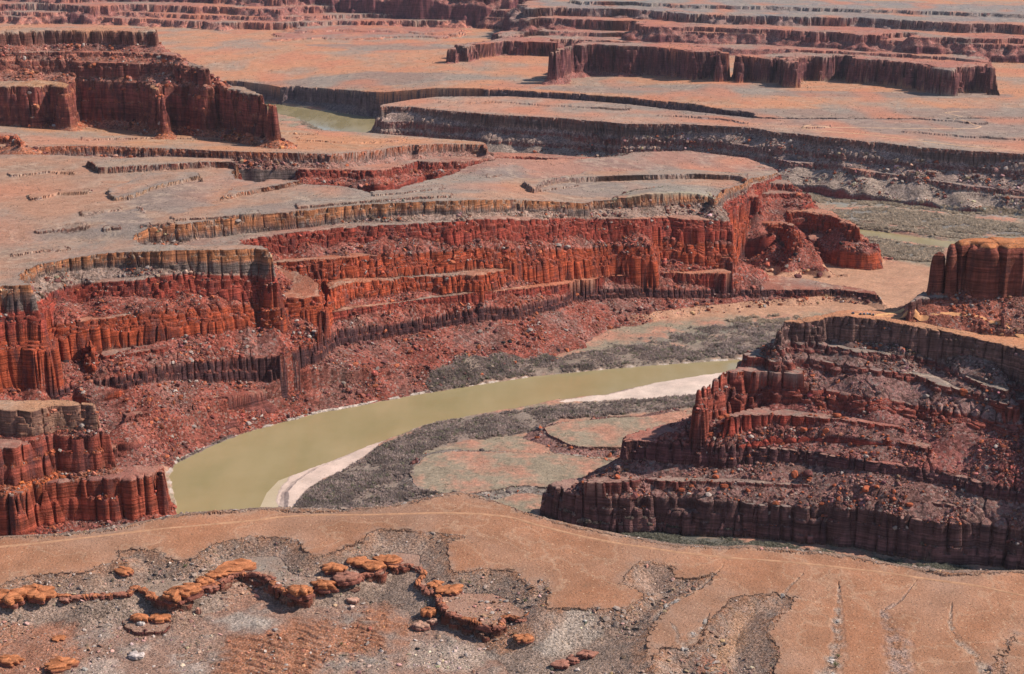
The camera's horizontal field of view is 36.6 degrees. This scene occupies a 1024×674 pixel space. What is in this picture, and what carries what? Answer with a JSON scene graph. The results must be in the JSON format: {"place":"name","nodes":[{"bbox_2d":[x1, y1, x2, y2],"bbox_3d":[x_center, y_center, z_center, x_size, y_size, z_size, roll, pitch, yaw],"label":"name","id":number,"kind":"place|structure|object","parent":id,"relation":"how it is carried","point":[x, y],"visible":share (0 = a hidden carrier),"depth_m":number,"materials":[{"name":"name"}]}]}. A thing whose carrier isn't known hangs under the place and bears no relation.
{"place":"outdoors","nodes":[
{"label":"outdoors","id":0,"kind":"place"},
{"bbox_2d":[0,400,176,535],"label":"butte","id":1,"kind":"object","parent":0,"point":[24,427],"visible":0.89,"depth_m":1496.22,"materials":[{"name":"red stone"}]},
{"bbox_2d":[0,27,297,154],"bbox_3d":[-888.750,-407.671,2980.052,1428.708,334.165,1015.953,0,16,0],"label":"butte","id":2,"kind":"object","parent":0,"point":[117,108],"visible":0.73,"depth_m":3004.24,"materials":[{"name":"red stone"}]},
{"bbox_2d":[260,476,289,506],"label":"shallow water","id":3,"kind":"structure","parent":0,"point":[270,498],"depth_m":1602.38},
{"bbox_2d":[0,121,593,191],"bbox_3d":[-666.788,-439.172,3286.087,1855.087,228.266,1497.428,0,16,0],"label":"bench","id":4,"kind":"object","parent":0,"point":[399,148],"visible":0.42,"depth_m":2818.72,"materials":[{"name":"brown stone"}]},
{"bbox_2d":[264,103,374,131],"bbox_3d":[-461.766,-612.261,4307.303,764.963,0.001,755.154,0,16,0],"label":"river","id":5,"kind":"structure","parent":0,"point":[327,120],"depth_m":4262.61,"materials":[{"name":"liquid"}]},
{"bbox_2d":[0,150,891,467],"bbox_3d":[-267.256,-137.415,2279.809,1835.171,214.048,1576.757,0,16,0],"label":"mesa","id":6,"kind":"structure","parent":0,"point":[232,262],"depth_m":2039.75,"materials":[{"name":"red stone"}]},
{"bbox_2d":[169,360,740,513],"bbox_3d":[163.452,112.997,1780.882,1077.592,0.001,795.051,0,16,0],"label":"river","id":7,"kind":"structure","parent":0,"point":[251,469],"depth_m":1799.59,"materials":[{"name":"liquid"}]},
{"bbox_2d":[0,491,1023,673],"bbox_3d":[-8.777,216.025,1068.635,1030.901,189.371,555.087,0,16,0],"label":"bench","id":8,"kind":"object","parent":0,"point":[241,621],"visible":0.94,"depth_m":963.49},
{"bbox_2d":[0,654,24,667],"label":"sandstone outcrop","id":9,"kind":"object","parent":8,"relation":"on","point":[8,661],"visible":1,"depth_m":913.48,"materials":[{"name":"orange stone"}]},
{"bbox_2d":[0,588,26,608],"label":"sandstone outcrop","id":10,"kind":"object","parent":8,"relation":"on","point":[14,598],"visible":1,"depth_m":959.56,"materials":[{"name":"orange stone"}]},
{"bbox_2d":[51,635,65,642],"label":"sandstone outcrop","id":11,"kind":"object","parent":8,"relation":"on","point":[57,638],"visible":1,"depth_m":937.30,"materials":[{"name":"orange stone"}]},
{"bbox_2d":[44,656,79,672],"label":"sandstone outcrop","id":12,"kind":"object","parent":8,"relation":"on","point":[57,664],"visible":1,"depth_m":908.67,"materials":[{"name":"orange stone"}]},
{"bbox_2d":[114,566,134,576],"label":"sandstone outcrop","id":13,"kind":"object","parent":8,"relation":"on","point":[123,571],"visible":1,"depth_m":990.16,"materials":[{"name":"orange stone"}]},
{"bbox_2d":[128,651,144,659],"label":"pale slab","id":14,"kind":"structure","parent":8,"relation":"on","point":[134,655],"depth_m":921.20,"materials":[{"name":"stone"}]},
{"bbox_2d":[129,613,148,622],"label":"sandstone outcrop","id":15,"kind":"object","parent":8,"relation":"on","point":[137,617],"visible":1,"depth_m":956.88,"materials":[{"name":"orange stone"}]},
{"bbox_2d":[137,621,144,625],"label":"white stone","id":16,"kind":"object","parent":8,"relation":"on","point":[140,623],"visible":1,"depth_m":954.13,"materials":[{"name":"stone"}]},
{"bbox_2d":[148,613,170,623],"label":"sandstone outcrop","id":17,"kind":"object","parent":8,"relation":"on","point":[158,618],"visible":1,"depth_m":957.52,"materials":[{"name":"orange stone"}]},
{"bbox_2d":[161,585,202,605],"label":"sandstone outcrop","id":18,"kind":"object","parent":8,"relation":"on","point":[177,594],"visible":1,"depth_m":966.70,"materials":[{"name":"orange stone"}]},
{"bbox_2d":[195,607,200,614],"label":"upright stone","id":19,"kind":"object","parent":8,"relation":"on","point":[198,610],"visible":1,"depth_m":968.18,"materials":[{"name":"stone"}]},
{"bbox_2d":[204,569,227,579],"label":"sandstone outcrop","id":20,"kind":"object","parent":8,"relation":"on","point":[216,574],"visible":1,"depth_m":992.88,"materials":[{"name":"orange stone"}]},
{"bbox_2d":[214,558,256,574],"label":"sandstone outcrop","id":21,"kind":"object","parent":8,"relation":"on","point":[237,566],"visible":1,"depth_m":1003.37,"materials":[{"name":"orange stone"}]},
{"bbox_2d":[56,563,528,632],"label":"caprock ledge","id":22,"kind":"object","parent":8,"relation":"on","point":[273,584],"visible":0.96,"depth_m":974.00,"materials":[{"name":"stone"}]},
{"bbox_2d":[21,583,56,604],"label":"sandstone outcrop","id":23,"kind":"object","parent":22,"relation":"on","point":[39,594],"visible":0.92,"depth_m":966.83,"materials":[{"name":"orange stone"}]},
{"bbox_2d":[59,597,71,603],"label":"sandstone outcrop","id":24,"kind":"object","parent":22,"relation":"on","point":[65,600],"visible":1,"depth_m":968.23,"materials":[{"name":"brown stone"}]},
{"bbox_2d":[183,582,201,587],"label":"sandstone outcrop","id":25,"kind":"object","parent":22,"relation":"on","point":[198,585],"visible":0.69,"depth_m":979.38,"materials":[{"name":"orange stone"}]},
{"bbox_2d":[194,576,215,586],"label":"sandstone outcrop","id":26,"kind":"object","parent":22,"relation":"on","point":[204,581],"visible":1,"depth_m":984.47,"materials":[{"name":"orange stone"}]},
{"bbox_2d":[204,585,219,592],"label":"sandstone outcrop","id":27,"kind":"object","parent":22,"relation":"on","point":[214,588],"visible":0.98,"depth_m":982.99,"materials":[{"name":"brown stone"}]},
{"bbox_2d":[287,585,314,600],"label":"sandstone outcrop","id":28,"kind":"object","parent":22,"relation":"on","point":[299,592],"visible":1,"depth_m":969.06,"materials":[{"name":"orange stone"}]},
{"bbox_2d":[310,579,338,593],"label":"sandstone outcrop","id":29,"kind":"object","parent":22,"relation":"on","point":[326,586],"visible":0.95,"depth_m":980.92,"materials":[{"name":"orange stone"}]},
{"bbox_2d":[420,607,436,617],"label":"balanced boulder","id":30,"kind":"object","parent":22,"relation":"on","point":[429,612],"visible":1,"depth_m":959.51,"materials":[{"name":"stone"}]},
{"bbox_2d":[321,562,347,574],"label":"sandstone outcrop","id":31,"kind":"object","parent":8,"relation":"on","point":[330,568],"visible":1,"depth_m":995.25,"materials":[{"name":"orange stone"}]},
{"bbox_2d":[333,571,361,585],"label":"sandstone outcrop","id":32,"kind":"object","parent":8,"relation":"on","point":[347,578],"visible":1,"depth_m":986.07,"materials":[{"name":"stone"}]},
{"bbox_2d":[346,597,359,603],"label":"loose slab","id":33,"kind":"structure","parent":8,"relation":"on","point":[353,600],"depth_m":979.75,"materials":[{"name":"stone"}]},
{"bbox_2d":[346,556,368,567],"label":"sandstone outcrop","id":34,"kind":"object","parent":8,"relation":"on","point":[356,562],"visible":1,"depth_m":1005.21,"materials":[{"name":"orange stone"}]},
{"bbox_2d":[361,560,386,572],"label":"sandstone outcrop","id":35,"kind":"object","parent":8,"relation":"on","point":[371,566],"visible":1,"depth_m":1001.77,"materials":[{"name":"orange stone"}]},
{"bbox_2d":[372,554,402,564],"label":"sandstone outcrop","id":36,"kind":"object","parent":8,"relation":"on","point":[388,559],"visible":1,"depth_m":1012.24,"materials":[{"name":"orange stone"}]},
{"bbox_2d":[411,620,429,630],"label":"ledge block","id":37,"kind":"structure","parent":8,"relation":"on","point":[419,625],"depth_m":951.11,"materials":[{"name":"stone"}]},
{"bbox_2d":[426,618,437,625],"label":"ledge block","id":38,"kind":"structure","parent":8,"relation":"on","point":[432,621],"depth_m":955.63,"materials":[{"name":"stone"}]},
{"bbox_2d":[426,580,443,588],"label":"sandstone outcrop","id":39,"kind":"object","parent":8,"relation":"on","point":[433,584],"visible":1,"depth_m":981.41,"materials":[{"name":"orange stone"}]},
{"bbox_2d":[435,584,463,595],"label":"sandstone outcrop","id":40,"kind":"object","parent":8,"relation":"on","point":[452,590],"visible":1,"depth_m":974.75,"materials":[{"name":"orange stone"}]},
{"bbox_2d":[0,490,1019,673],"bbox_3d":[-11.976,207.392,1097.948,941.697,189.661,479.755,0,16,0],"label":"gravel","id":41,"kind":"structure","parent":8,"relation":"on","point":[438,663],"depth_m":947.44,"materials":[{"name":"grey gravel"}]},
{"bbox_2d":[1,491,1023,673],"bbox_3d":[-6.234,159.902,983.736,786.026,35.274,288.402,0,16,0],"label":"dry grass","id":42,"kind":"structure","parent":8,"relation":"on","point":[601,594],"depth_m":969.05,"materials":[{"name":"beige plant"}]},
{"bbox_2d":[513,633,533,643],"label":"sandstone outcrop","id":43,"kind":"object","parent":8,"relation":"on","point":[526,638],"visible":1,"depth_m":926.00,"materials":[{"name":"orange stone"}]},
{"bbox_2d":[550,659,569,668],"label":"sandstone outcrop","id":44,"kind":"object","parent":8,"relation":"on","point":[560,664],"visible":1,"depth_m":907.70,"materials":[{"name":"stone"}]},
{"bbox_2d":[566,654,580,664],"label":"sandstone outcrop","id":45,"kind":"object","parent":8,"relation":"on","point":[573,659],"visible":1,"depth_m":911.74,"materials":[{"name":"stone"}]},
{"bbox_2d":[576,649,598,659],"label":"sandstone outcrop","id":46,"kind":"object","parent":8,"relation":"on","point":[584,654],"visible":1,"depth_m":912.85,"materials":[{"name":"brown stone"}]},
{"bbox_2d":[658,593,839,673],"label":"pale stone gravel","id":47,"kind":"structure","parent":8,"relation":"on","point":[831,660],"depth_m":930.85,"materials":[{"name":"grey stone"}]},
{"bbox_2d":[0,0,1023,68],"bbox_3d":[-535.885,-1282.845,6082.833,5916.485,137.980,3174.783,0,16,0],"label":"plateau","id":48,"kind":"structure","parent":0,"point":[327,18],"depth_m":5585.50,"materials":[{"name":"brown stone"}]},
{"bbox_2d":[0,0,1023,118],"bbox_3d":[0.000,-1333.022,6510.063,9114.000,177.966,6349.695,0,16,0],"label":"plateau","id":49,"kind":"structure","parent":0,"point":[297,86],"depth_m":4422.72,"materials":[{"name":"brown soil"}]},
{"bbox_2d":[445,37,999,94],"bbox_3d":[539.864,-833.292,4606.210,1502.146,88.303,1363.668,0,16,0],"label":"butte","id":50,"kind":"object","parent":49,"relation":"on","point":[583,59],"visible":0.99,"depth_m":4324.15,"materials":[{"name":"brown stone"}]},
{"bbox_2d":[0,512,1023,595],"bbox_3d":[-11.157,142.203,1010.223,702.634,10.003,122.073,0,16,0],"label":"dirt road","id":51,"kind":"structure","parent":0,"point":[613,542],"depth_m":1029.53,"materials":[{"name":"orange soil"}]},
{"bbox_2d":[154,102,1023,569],"bbox_3d":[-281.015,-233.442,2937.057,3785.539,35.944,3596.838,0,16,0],"label":"canyon floor","id":52,"kind":"structure","parent":0,"point":[514,464],"depth_m":1770.18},
{"bbox_2d":[177,321,1002,569],"bbox_3d":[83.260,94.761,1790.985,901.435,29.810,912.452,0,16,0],"label":"riverside thicket","id":53,"kind":"object","parent":52,"relation":"on","point":[340,485],"visible":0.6,"depth_m":1821.10,"materials":[{"name":"plant"}]},
{"bbox_2d":[300,120,1023,322],"bbox_3d":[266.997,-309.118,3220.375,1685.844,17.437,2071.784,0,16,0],"label":"floodplain thicket","id":54,"kind":"object","parent":52,"relation":"on","point":[895,251],"visible":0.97,"depth_m":2888.47,"materials":[{"name":"green plant"}]},
{"bbox_2d":[540,289,1023,569],"bbox_3d":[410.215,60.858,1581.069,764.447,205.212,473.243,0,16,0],"label":"butte","id":55,"kind":"object","parent":52,"relation":"on","point":[829,350],"visible":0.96,"depth_m":1504.62,"materials":[{"name":"brown stone"}]},
{"bbox_2d":[631,492,638,499],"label":"boulder","id":56,"kind":"object","parent":55,"relation":"on","point":[634,495],"visible":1,"depth_m":1492.49,"materials":[{"name":"red stone"}]},
{"bbox_2d":[720,484,728,487],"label":"boulder","id":57,"kind":"object","parent":55,"relation":"on","point":[724,485],"visible":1,"depth_m":1491.26,"materials":[{"name":"red stone"}]},
{"bbox_2d":[791,470,797,477],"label":"boulder","id":58,"kind":"object","parent":55,"relation":"on","point":[794,473],"visible":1,"depth_m":1496.37,"materials":[{"name":"stone"}]},
{"bbox_2d":[802,470,812,476],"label":"boulder","id":59,"kind":"object","parent":55,"relation":"on","point":[807,473],"visible":1,"depth_m":1488.75,"materials":[{"name":"brown stone"}]},
{"bbox_2d":[822,428,828,433],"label":"boulder","id":60,"kind":"object","parent":55,"relation":"on","point":[825,430],"visible":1,"depth_m":1509.46,"materials":[{"name":"brown stone"}]},
{"bbox_2d":[832,413,840,417],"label":"boulder","id":61,"kind":"object","parent":55,"relation":"on","point":[835,415],"visible":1,"depth_m":1518.98,"materials":[{"name":"stone"}]},
{"bbox_2d":[862,485,869,491],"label":"boulder","id":62,"kind":"object","parent":55,"relation":"on","point":[865,488],"visible":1,"depth_m":1463.14,"materials":[{"name":"stone"}]},
{"bbox_2d":[959,388,967,395],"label":"boulder","id":63,"kind":"object","parent":55,"relation":"on","point":[963,392],"visible":1,"depth_m":1512.45,"materials":[{"name":"brown stone"}]},
{"bbox_2d":[816,272,822,277],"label":"boulder","id":64,"kind":"object","parent":52,"relation":"on","point":[819,274],"visible":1,"depth_m":2490.29,"materials":[{"name":"brown stone"}]},
{"bbox_2d":[366,96,1023,215],"bbox_3d":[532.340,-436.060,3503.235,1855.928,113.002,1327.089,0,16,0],"label":"mesa","id":65,"kind":"structure","parent":0,"point":[520,127],"depth_m":3421.86,"materials":[{"name":"brown stone"}]},
{"bbox_2d":[876,308,904,314],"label":"dirt road","id":66,"kind":"structure","parent":0,"point":[901,310],"depth_m":1601.21,"materials":[{"name":"beige soil"}]},
{"bbox_2d":[804,111,981,128],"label":"dirt road","id":67,"kind":"structure","parent":0,"point":[907,128],"depth_m":3386.45,"materials":[{"name":"beige soil"}]},
{"bbox_2d":[860,229,955,247],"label":"river","id":68,"kind":"structure","parent":0,"point":[926,241],"depth_m":2794.45,"materials":[{"name":"liquid"}]},
{"bbox_2d":[801,125,1023,151],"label":"dirt road","id":69,"kind":"structure","parent":0,"point":[907,139],"depth_m":3229.39,"materials":[{"name":"beige soil"}]},
{"bbox_2d":[850,309,1023,337],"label":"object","id":70,"kind":"structure","parent":0,"point":[918,316],"depth_m":1576.60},
{"bbox_2d":[897,237,1023,336],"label":"sandstone tower","id":71,"kind":"structure","parent":0,"point":[988,268],"depth_m":1583.52,"materials":[{"name":"red stone"}]},
{"bbox_3d":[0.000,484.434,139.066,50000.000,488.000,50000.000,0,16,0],"label":"ground","id":72,"kind":"structure","parent":0,"visible":0},
{"bbox_2d":[0,42,1023,554],"bbox_3d":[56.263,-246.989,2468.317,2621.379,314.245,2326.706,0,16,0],"label":"talus rubble","id":73,"kind":"object","parent":72,"relation":"on","point":[228,134],"visible":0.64,"depth_m":1836.22,"materials":[{"name":"red stone"}]},
{"bbox_2d":[0,0,1023,569],"bbox_3d":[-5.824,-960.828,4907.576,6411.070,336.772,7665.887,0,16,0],"label":"desert scrub","id":74,"kind":"object","parent":72,"relation":"on","point":[522,174],"visible":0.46,"depth_m":2914.28,"materials":[{"name":"plant"}]}
]}

